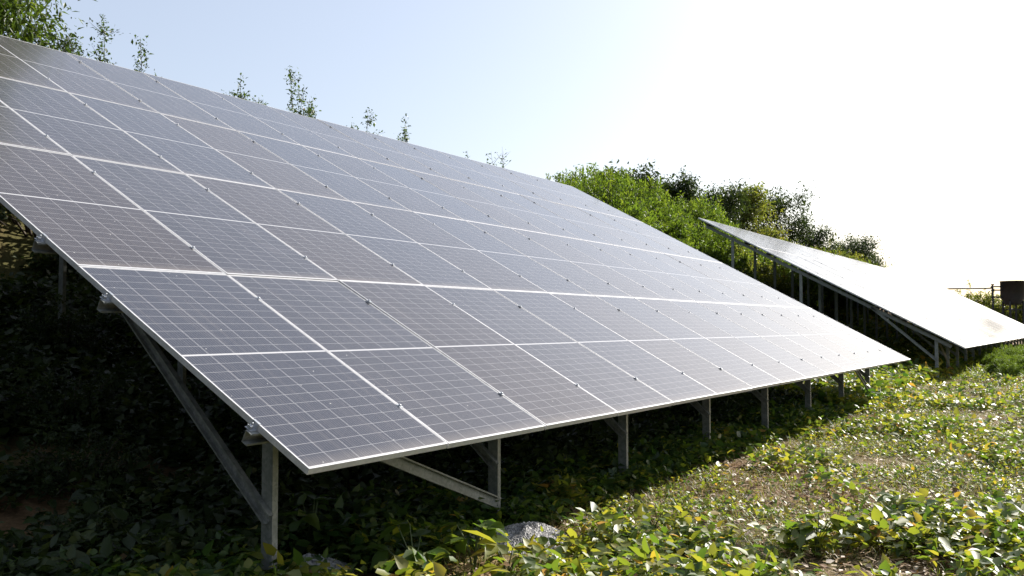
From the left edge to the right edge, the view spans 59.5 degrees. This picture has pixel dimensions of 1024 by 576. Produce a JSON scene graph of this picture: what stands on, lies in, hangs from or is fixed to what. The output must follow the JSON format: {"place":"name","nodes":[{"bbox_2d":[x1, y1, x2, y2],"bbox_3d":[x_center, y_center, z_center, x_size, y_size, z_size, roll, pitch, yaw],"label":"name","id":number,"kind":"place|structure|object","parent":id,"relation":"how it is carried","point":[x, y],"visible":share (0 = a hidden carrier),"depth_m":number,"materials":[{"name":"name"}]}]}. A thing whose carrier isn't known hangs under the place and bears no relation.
{"place":"outdoors","nodes":[
{"label":"outdoors","id":0,"kind":"place"},
{"bbox_2d":[0,210,1023,575],"bbox_3d":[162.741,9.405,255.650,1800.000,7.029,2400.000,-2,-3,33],"label":"ground","id":1,"kind":"structure","parent":0,"point":[12,240],"depth_m":8.49,"materials":[{"name":"soil"}]},
{"bbox_2d":[0,203,36,239],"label":"dark shrub","id":2,"kind":"object","parent":1,"relation":"on","point":[4,209],"visible":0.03,"depth_m":13.12,"materials":[{"name":"green plant"}]},
{"bbox_2d":[6,23,58,45],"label":"dark shrub","id":3,"kind":"object","parent":1,"relation":"on","point":[50,27],"visible":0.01,"depth_m":15.36,"materials":[{"name":"green plant"}]},
{"bbox_2d":[0,0,97,49],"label":"broadleaf tree","id":4,"kind":"object","parent":1,"relation":"on","point":[11,24],"visible":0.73,"depth_m":15.32,"materials":[{"name":"green plant"}]},
{"bbox_2d":[25,475,140,555],"bbox_3d":[-2.720,1.538,5.750,0.831,0.608,0.848,1,-2,-12],"label":"undergrowth shrub","id":5,"kind":"object","parent":1,"relation":"on","point":[122,524],"visible":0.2,"depth_m":5.75,"materials":[{"name":"green plant"}]},
{"bbox_2d":[43,14,137,70],"bbox_3d":[-7.224,-3.138,15.423,1.579,3.269,1.308,2,-3,-34],"label":"sapling","id":6,"kind":"object","parent":1,"relation":"on","point":[69,44],"visible":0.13,"depth_m":15.41,"materials":[{"name":"green plant"}]},
{"bbox_2d":[131,35,156,75],"bbox_3d":[-6.644,-3.021,16.053,0.546,3.099,0.561,0,-2,6],"label":"sapling","id":7,"kind":"object","parent":1,"relation":"on","point":[144,55],"visible":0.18,"depth_m":16.06,"materials":[{"name":"green plant"}]},
{"bbox_2d":[204,393,240,422],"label":"undergrowth shrub","id":8,"kind":"object","parent":1,"relation":"on","point":[215,395],"visible":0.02,"depth_m":9.35,"materials":[{"name":"green plant"}]},
{"bbox_2d":[222,73,249,99],"bbox_3d":[-5.607,-2.881,17.898,0.795,2.895,1.022,1,-3,-30],"label":"sapling","id":9,"kind":"object","parent":1,"relation":"on","point":[240,95],"visible":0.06,"depth_m":17.94,"materials":[{"name":"green plant"}]},
{"bbox_2d":[197,480,284,526],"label":"undergrowth shrub","id":10,"kind":"object","parent":1,"relation":"on","point":[258,485],"visible":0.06,"depth_m":6.47,"materials":[{"name":"green plant"}]},
{"bbox_2d":[249,65,320,118],"bbox_3d":[-4.572,-2.937,19.056,1.768,3.617,1.515,-2,-3,33],"label":"sapling","id":11,"kind":"object","parent":1,"relation":"on","point":[310,112],"visible":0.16,"depth_m":18.98,"materials":[{"name":"green plant"}]},
{"bbox_2d":[239,445,343,483],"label":"undergrowth shrub","id":12,"kind":"object","parent":1,"relation":"on","point":[280,460],"visible":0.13,"depth_m":7.72,"materials":[{"name":"green plant"}]},
{"bbox_2d":[279,491,348,550],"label":"leafy weed","id":13,"kind":"object","parent":1,"relation":"on","point":[312,519],"visible":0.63,"depth_m":6.17,"materials":[{"name":"green plant"}]},
{"bbox_2d":[278,553,354,575],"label":"gravel pile","id":14,"kind":"object","parent":1,"relation":"on","point":[331,561],"visible":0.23,"depth_m":5.84,"materials":[{"name":"grey stone"}]},
{"bbox_2d":[350,107,384,135],"bbox_3d":[-3.545,-2.679,20.959,1.693,3.154,1.368,-2,-3,33],"label":"sapling","id":15,"kind":"object","parent":1,"relation":"on","point":[368,121],"visible":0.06,"depth_m":21.11,"materials":[{"name":"green plant"}]},
{"bbox_2d":[396,114,410,141],"bbox_3d":[-2.716,-2.790,22.257,0.488,3.134,0.589,2,-3,-36],"label":"sapling","id":16,"kind":"object","parent":1,"relation":"on","point":[404,130],"visible":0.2,"depth_m":22.22,"materials":[{"name":"green plant"}]},
{"bbox_2d":[366,519,449,574],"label":"leafy weed","id":17,"kind":"object","parent":1,"relation":"on","point":[381,554],"visible":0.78,"depth_m":5.66,"materials":[{"name":"green plant"}]},
{"bbox_2d":[0,250,817,575],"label":"shade ivy","id":18,"kind":"object","parent":1,"relation":"on","point":[208,490],"visible":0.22,"depth_m":8.05,"materials":[{"name":"green plant"}]},
{"bbox_2d":[369,451,461,473],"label":"undergrowth shrub","id":19,"kind":"object","parent":1,"relation":"on","point":[411,456],"visible":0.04,"depth_m":8.62,"materials":[{"name":"green plant"}]},
{"bbox_2d":[3,385,889,575],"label":"shade vines","id":20,"kind":"object","parent":1,"relation":"on","point":[652,459],"visible":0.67,"depth_m":7.16,"materials":[{"name":"green plant"}]},
{"bbox_2d":[0,35,909,570],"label":"solar array","id":21,"kind":"object","parent":1,"relation":"on","point":[308,295],"visible":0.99,"depth_m":8.36,"materials":[{"name":"grey glass"}]},
{"bbox_2d":[432,519,511,571],"bbox_3d":[-0.256,1.730,5.963,0.537,0.388,0.499,-2,-3,33],"label":"leafy weed","id":22,"kind":"object","parent":1,"relation":"on","point":[491,527],"visible":0.84,"depth_m":5.93,"materials":[{"name":"green plant"}]},
{"bbox_2d":[486,149,510,167],"bbox_3d":[-0.590,-2.460,25.908,1.457,3.260,2.063,0,-2,12],"label":"sapling","id":23,"kind":"object","parent":1,"relation":"on","point":[487,159],"visible":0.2,"depth_m":25.77,"materials":[{"name":"green plant"}]},
{"bbox_2d":[463,530,548,575],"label":"leafy weed","id":24,"kind":"object","parent":1,"relation":"on","point":[490,548],"visible":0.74,"depth_m":5.58,"materials":[{"name":"green plant"}]},
{"bbox_2d":[483,521,566,554],"bbox_3d":[0.098,1.889,6.833,0.608,0.214,0.832,-2,-3,33],"label":"rock","id":25,"kind":"object","parent":1,"relation":"on","point":[517,533],"visible":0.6,"depth_m":6.76,"materials":[{"name":"grey stone"}]},
{"bbox_2d":[545,164,600,185],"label":"feathery shrub","id":26,"kind":"object","parent":1,"relation":"on","point":[558,176],"visible":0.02,"depth_m":36.69,"materials":[{"name":"green plant"}]},
{"bbox_2d":[128,366,1023,575],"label":"ground vines","id":27,"kind":"object","parent":1,"relation":"on","point":[980,533],"visible":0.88,"depth_m":6.49,"materials":[{"name":"green plant"}]},
{"bbox_2d":[563,172,607,194],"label":"feathery shrub","id":28,"kind":"object","parent":1,"relation":"on","point":[569,182],"depth_m":32.13,"materials":[{"name":"green plant"}]},
{"bbox_2d":[559,165,657,221],"bbox_3d":[3.276,-3.079,34.024,4.631,3.152,4.974,1,-3,-21],"label":"feathery shrub","id":29,"kind":"object","parent":1,"relation":"on","point":[632,190],"visible":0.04,"depth_m":33.44,"materials":[{"name":"green plant"}]},
{"bbox_2d":[579,162,647,191],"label":"feathery shrub","id":30,"kind":"object","parent":1,"relation":"on","point":[617,174],"visible":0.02,"depth_m":37.86,"materials":[{"name":"green plant"}]},
{"bbox_2d":[567,163,662,230],"bbox_3d":[2.883,-2.281,29.779,5.175,3.971,4.755,-2,-3,33],"label":"feathery shrub","id":31,"kind":"object","parent":1,"relation":"on","point":[639,212],"visible":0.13,"depth_m":29.32,"materials":[{"name":"green plant"}]},
{"bbox_2d":[599,193,668,231],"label":"feathery shrub","id":32,"kind":"object","parent":1,"relation":"on","point":[655,217],"visible":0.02,"depth_m":31.09,"materials":[{"name":"green plant"}]},
{"bbox_2d":[601,159,670,194],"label":"crest tree","id":33,"kind":"object","parent":1,"relation":"on","point":[646,174],"visible":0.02,"depth_m":40.26,"materials":[{"name":"green plant"}]},
{"bbox_2d":[616,179,681,221],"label":"feathery shrub","id":34,"kind":"object","parent":1,"relation":"on","point":[662,193],"visible":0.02,"depth_m":35.63,"materials":[{"name":"green plant"}]},
{"bbox_2d":[629,501,675,532],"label":"leafy weed","id":35,"kind":"object","parent":1,"relation":"on","point":[638,504],"visible":0.52,"depth_m":6.96,"materials":[{"name":"green plant"}]},
{"bbox_2d":[612,167,699,245],"bbox_3d":[4.887,-2.711,34.722,4.835,3.786,5.262,-1,-2,13],"label":"feathery shrub","id":36,"kind":"object","parent":1,"relation":"on","point":[674,227],"visible":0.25,"depth_m":33.89,"materials":[{"name":"green plant"}]},
{"bbox_2d":[634,185,688,221],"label":"feathery shrub","id":37,"kind":"object","parent":1,"relation":"on","point":[666,201],"depth_m":37.21,"materials":[{"name":"green plant"}]},
{"bbox_2d":[632,165,706,203],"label":"crest tree","id":38,"kind":"object","parent":1,"relation":"on","point":[688,188],"visible":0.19,"depth_m":43.75,"materials":[{"name":"green plant"}]},
{"bbox_2d":[344,371,1023,571],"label":"weeds","id":39,"kind":"object","parent":1,"relation":"on","point":[980,475],"visible":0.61,"depth_m":9.20,"materials":[{"name":"green plant"}]},
{"bbox_2d":[665,186,702,205],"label":"feathery shrub","id":40,"kind":"object","parent":1,"relation":"on","point":[679,197],"visible":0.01,"depth_m":44.10,"materials":[{"name":"green plant"}]},
{"bbox_2d":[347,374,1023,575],"bbox_3d":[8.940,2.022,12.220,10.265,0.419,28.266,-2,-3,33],"label":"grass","id":41,"kind":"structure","parent":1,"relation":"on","point":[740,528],"depth_m":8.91,"materials":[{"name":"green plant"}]},
{"bbox_2d":[672,231,700,251],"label":"feathery shrub","id":42,"kind":"object","parent":1,"relation":"on","point":[688,239],"depth_m":29.24,"materials":[{"name":"green plant"}]},
{"bbox_2d":[667,212,706,244],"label":"feathery shrub","id":43,"kind":"object","parent":1,"relation":"on","point":[692,225],"visible":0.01,"depth_m":36.34,"materials":[{"name":"green plant"}]},
{"bbox_2d":[371,377,1023,575],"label":"dry straw","id":44,"kind":"object","parent":1,"relation":"on","point":[864,552],"visible":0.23,"depth_m":8.42,"materials":[{"name":"beige plant"}]},
{"bbox_2d":[667,191,740,257],"bbox_3d":[7.555,-2.385,38.696,4.636,3.534,5.045,0,-2,11],"label":"feathery shrub","id":45,"kind":"object","parent":1,"relation":"on","point":[689,209],"visible":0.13,"depth_m":38.21,"materials":[{"name":"green plant"}]},
{"bbox_2d":[681,195,730,222],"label":"feathery shrub","id":46,"kind":"object","parent":1,"relation":"on","point":[711,206],"visible":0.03,"depth_m":42.52,"materials":[{"name":"green plant"}]},
{"bbox_2d":[681,239,736,269],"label":"feathery shrub","id":47,"kind":"object","parent":1,"relation":"on","point":[703,248],"visible":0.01,"depth_m":32.09,"materials":[{"name":"green plant"}]},
{"bbox_2d":[675,222,752,276],"bbox_3d":[7.131,-1.139,35.163,4.481,3.238,4.111,-1,-3,32],"label":"bank shrub","id":48,"kind":"object","parent":1,"relation":"on","point":[717,243],"visible":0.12,"depth_m":34.76,"materials":[{"name":"green plant"}]},
{"bbox_2d":[690,236,747,269],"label":"bank shrub","id":49,"kind":"object","parent":1,"relation":"on","point":[725,254],"visible":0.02,"depth_m":32.17,"materials":[{"name":"green plant"}]},
{"bbox_2d":[688,191,757,260],"bbox_3d":[8.259,-2.345,39.648,5.262,3.797,4.835,-2,-3,37],"label":"feathery shrub","id":50,"kind":"object","parent":1,"relation":"on","point":[713,208],"visible":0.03,"depth_m":38.78,"materials":[{"name":"green plant"}]},
{"bbox_2d":[695,177,755,228],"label":"crest tree","id":51,"kind":"object","parent":1,"relation":"on","point":[732,203],"visible":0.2,"depth_m":47.54,"materials":[{"name":"green plant"}]},
{"bbox_2d":[723,247,765,283],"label":"feathery shrub","id":52,"kind":"object","parent":1,"relation":"on","point":[750,272],"visible":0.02,"depth_m":35.28,"materials":[{"name":"green plant"}]},
{"bbox_2d":[725,244,777,286],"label":"bank shrub","id":53,"kind":"object","parent":1,"relation":"on","point":[763,271],"visible":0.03,"depth_m":37.22,"materials":[{"name":"green plant"}]},
{"bbox_2d":[716,179,792,240],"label":"crest tree","id":54,"kind":"object","parent":1,"relation":"on","point":[753,215],"visible":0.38,"depth_m":52.29,"materials":[{"name":"green plant"}]},
{"bbox_2d":[764,222,791,242],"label":"bank shrub","id":55,"kind":"object","parent":1,"relation":"on","point":[770,231],"visible":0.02,"depth_m":51.41,"materials":[{"name":"green plant"}]},
{"bbox_2d":[744,259,817,303],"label":"bank shrub","id":56,"kind":"object","parent":1,"relation":"on","point":[781,285],"visible":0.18,"depth_m":38.73,"materials":[{"name":"green plant"}]},
{"bbox_2d":[750,180,822,244],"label":"crest tree","id":57,"kind":"object","parent":1,"relation":"on","point":[801,224],"visible":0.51,"depth_m":57.96,"materials":[{"name":"green plant"}]},
{"bbox_2d":[749,249,827,305],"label":"bank shrub","id":58,"kind":"object","parent":1,"relation":"on","point":[812,283],"visible":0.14,"depth_m":41.24,"materials":[{"name":"green plant"}]},
{"bbox_2d":[780,246,844,305],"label":"bank shrub","id":59,"kind":"object","parent":1,"relation":"on","point":[829,291],"visible":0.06,"depth_m":46.28,"materials":[{"name":"green plant"}]},
{"bbox_2d":[784,509,853,555],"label":"leafy weed","id":60,"kind":"object","parent":1,"relation":"on","point":[835,520],"visible":0.74,"depth_m":6.42,"materials":[{"name":"green plant"}]},
{"bbox_2d":[793,216,846,255],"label":"crest tree","id":61,"kind":"object","parent":1,"relation":"on","point":[819,239],"visible":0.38,"depth_m":61.52,"materials":[{"name":"green plant"}]},
{"bbox_2d":[811,237,850,255],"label":"bank shrub","id":62,"kind":"object","parent":1,"relation":"on","point":[838,252],"visible":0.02,"depth_m":57.58,"materials":[{"name":"green plant"}]},
{"bbox_2d":[814,250,867,312],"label":"bank shrub","id":63,"kind":"object","parent":1,"relation":"on","point":[841,300],"visible":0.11,"depth_m":47.88,"materials":[{"name":"green plant"}]},
{"bbox_2d":[825,232,894,268],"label":"crest tree","id":64,"kind":"object","parent":1,"relation":"on","point":[859,244],"visible":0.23,"depth_m":75.72,"materials":[{"name":"green plant"}]},
{"bbox_2d":[840,251,879,266],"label":"bank shrub","id":65,"kind":"object","parent":1,"relation":"on","point":[858,257],"visible":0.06,"depth_m":62.25,"materials":[{"name":"green plant"}]},
{"bbox_2d":[698,218,1023,379],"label":"solar array","id":66,"kind":"object","parent":1,"relation":"on","point":[956,320],"visible":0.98,"depth_m":34.68,"materials":[{"name":"grey glass"}]},
{"bbox_2d":[848,255,874,311],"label":"bank shrub","id":67,"kind":"object","parent":1,"relation":"on","point":[869,263],"visible":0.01,"depth_m":57.86,"materials":[{"name":"green plant"}]},
{"bbox_2d":[869,252,888,266],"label":"crest tree","id":68,"kind":"object","parent":1,"relation":"on","point":[874,254],"visible":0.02,"depth_m":80.42,"materials":[{"name":"green plant"}]},
{"bbox_2d":[760,299,1022,402],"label":"vegetation","id":69,"kind":"object","parent":1,"relation":"on","point":[914,369],"visible":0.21,"depth_m":27.52,"materials":[{"name":"green plant"}]},
{"bbox_2d":[871,487,923,516],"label":"leafy weed","id":70,"kind":"object","parent":1,"relation":"on","point":[885,496],"visible":0.48,"depth_m":7.12,"materials":[{"name":"green plant"}]},
{"bbox_2d":[948,281,1023,323],"bbox_3d":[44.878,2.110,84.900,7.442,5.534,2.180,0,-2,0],"label":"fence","id":71,"kind":"object","parent":1,"relation":"on","point":[1011,292],"visible":0.94,"depth_m":84.28,"materials":[{"name":"metal"}]},
{"bbox_2d":[955,279,1020,319],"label":"hedge shrub","id":72,"kind":"object","parent":1,"relation":"on","point":[985,301],"visible":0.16,"depth_m":90.03,"materials":[{"name":"green plant"}]},
{"bbox_2d":[975,352,1000,365],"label":"tall weed","id":73,"kind":"object","parent":1,"relation":"on","point":[985,359],"visible":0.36,"depth_m":32.07,"materials":[{"name":"green plant"}]},
{"bbox_2d":[955,342,1023,371],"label":"ground vines","id":74,"kind":"object","parent":1,"relation":"on","point":[975,363],"visible":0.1,"depth_m":31.62,"materials":[{"name":"green plant"}]},
{"bbox_2d":[975,346,1005,359],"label":"tall weed","id":75,"kind":"object","parent":1,"relation":"on","point":[990,352],"visible":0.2,"depth_m":34.32,"materials":[{"name":"green plant"}]},
{"bbox_2d":[983,358,1006,373],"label":"tall weed","id":76,"kind":"object","parent":1,"relation":"on","point":[988,369],"visible":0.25,"depth_m":28.17,"materials":[{"name":"green plant"}]},
{"bbox_2d":[979,291,1022,323],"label":"hedge shrub","id":77,"kind":"object","parent":1,"relation":"on","point":[1013,307],"visible":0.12,"depth_m":90.17,"materials":[{"name":"green plant"}]},
{"bbox_2d":[992,344,1014,351],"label":"tall weed","id":78,"kind":"object","parent":1,"relation":"on","point":[1001,348],"visible":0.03,"depth_m":36.27,"materials":[{"name":"green plant"}]},
{"bbox_2d":[989,353,1023,374],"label":"tall weed","id":79,"kind":"object","parent":1,"relation":"on","point":[1010,360],"visible":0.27,"depth_m":27.79,"materials":[{"name":"green plant"}]},
{"bbox_2d":[991,359,1023,379],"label":"tall weed","id":80,"kind":"object","parent":1,"relation":"on","point":[1007,369],"visible":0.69,"depth_m":26.74,"materials":[{"name":"green plant"}]},
{"bbox_2d":[993,353,1023,372],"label":"tall weed","id":81,"kind":"object","parent":1,"relation":"on","point":[1004,360],"visible":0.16,"depth_m":27.94,"materials":[{"name":"green plant"}]},
{"bbox_2d":[1004,347,1023,355],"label":"tall weed","id":82,"kind":"object","parent":1,"relation":"on","point":[1013,352],"visible":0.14,"depth_m":35.02,"materials":[{"name":"green plant"}]},
{"bbox_2d":[1010,351,1023,368],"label":"tall weed","id":83,"kind":"object","parent":1,"relation":"on","point":[1017,357],"visible":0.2,"depth_m":27.91,"materials":[{"name":"green plant"}]},
{"bbox_2d":[1011,344,1023,350],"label":"tall weed","id":84,"kind":"object","parent":1,"relation":"on","point":[1021,346],"visible":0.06,"depth_m":37.87,"materials":[{"name":"green plant"}]},
{"bbox_2d":[1017,349,1023,356],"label":"tall weed","id":85,"kind":"object","parent":1,"relation":"on","point":[1019,353],"visible":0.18,"depth_m":32.70,"materials":[{"name":"green plant"}]},
{"bbox_2d":[4,0,1023,305],"label":"sky","id":86,"kind":"structure","parent":0,"point":[905,118],"materials":[{"name":"white"}]},
{"bbox_2d":[931,358,1023,382],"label":"grass","id":87,"kind":"structure","parent":0,"point":[971,371],"depth_m":27.78,"materials":[{"name":"green plant"}]}
]}

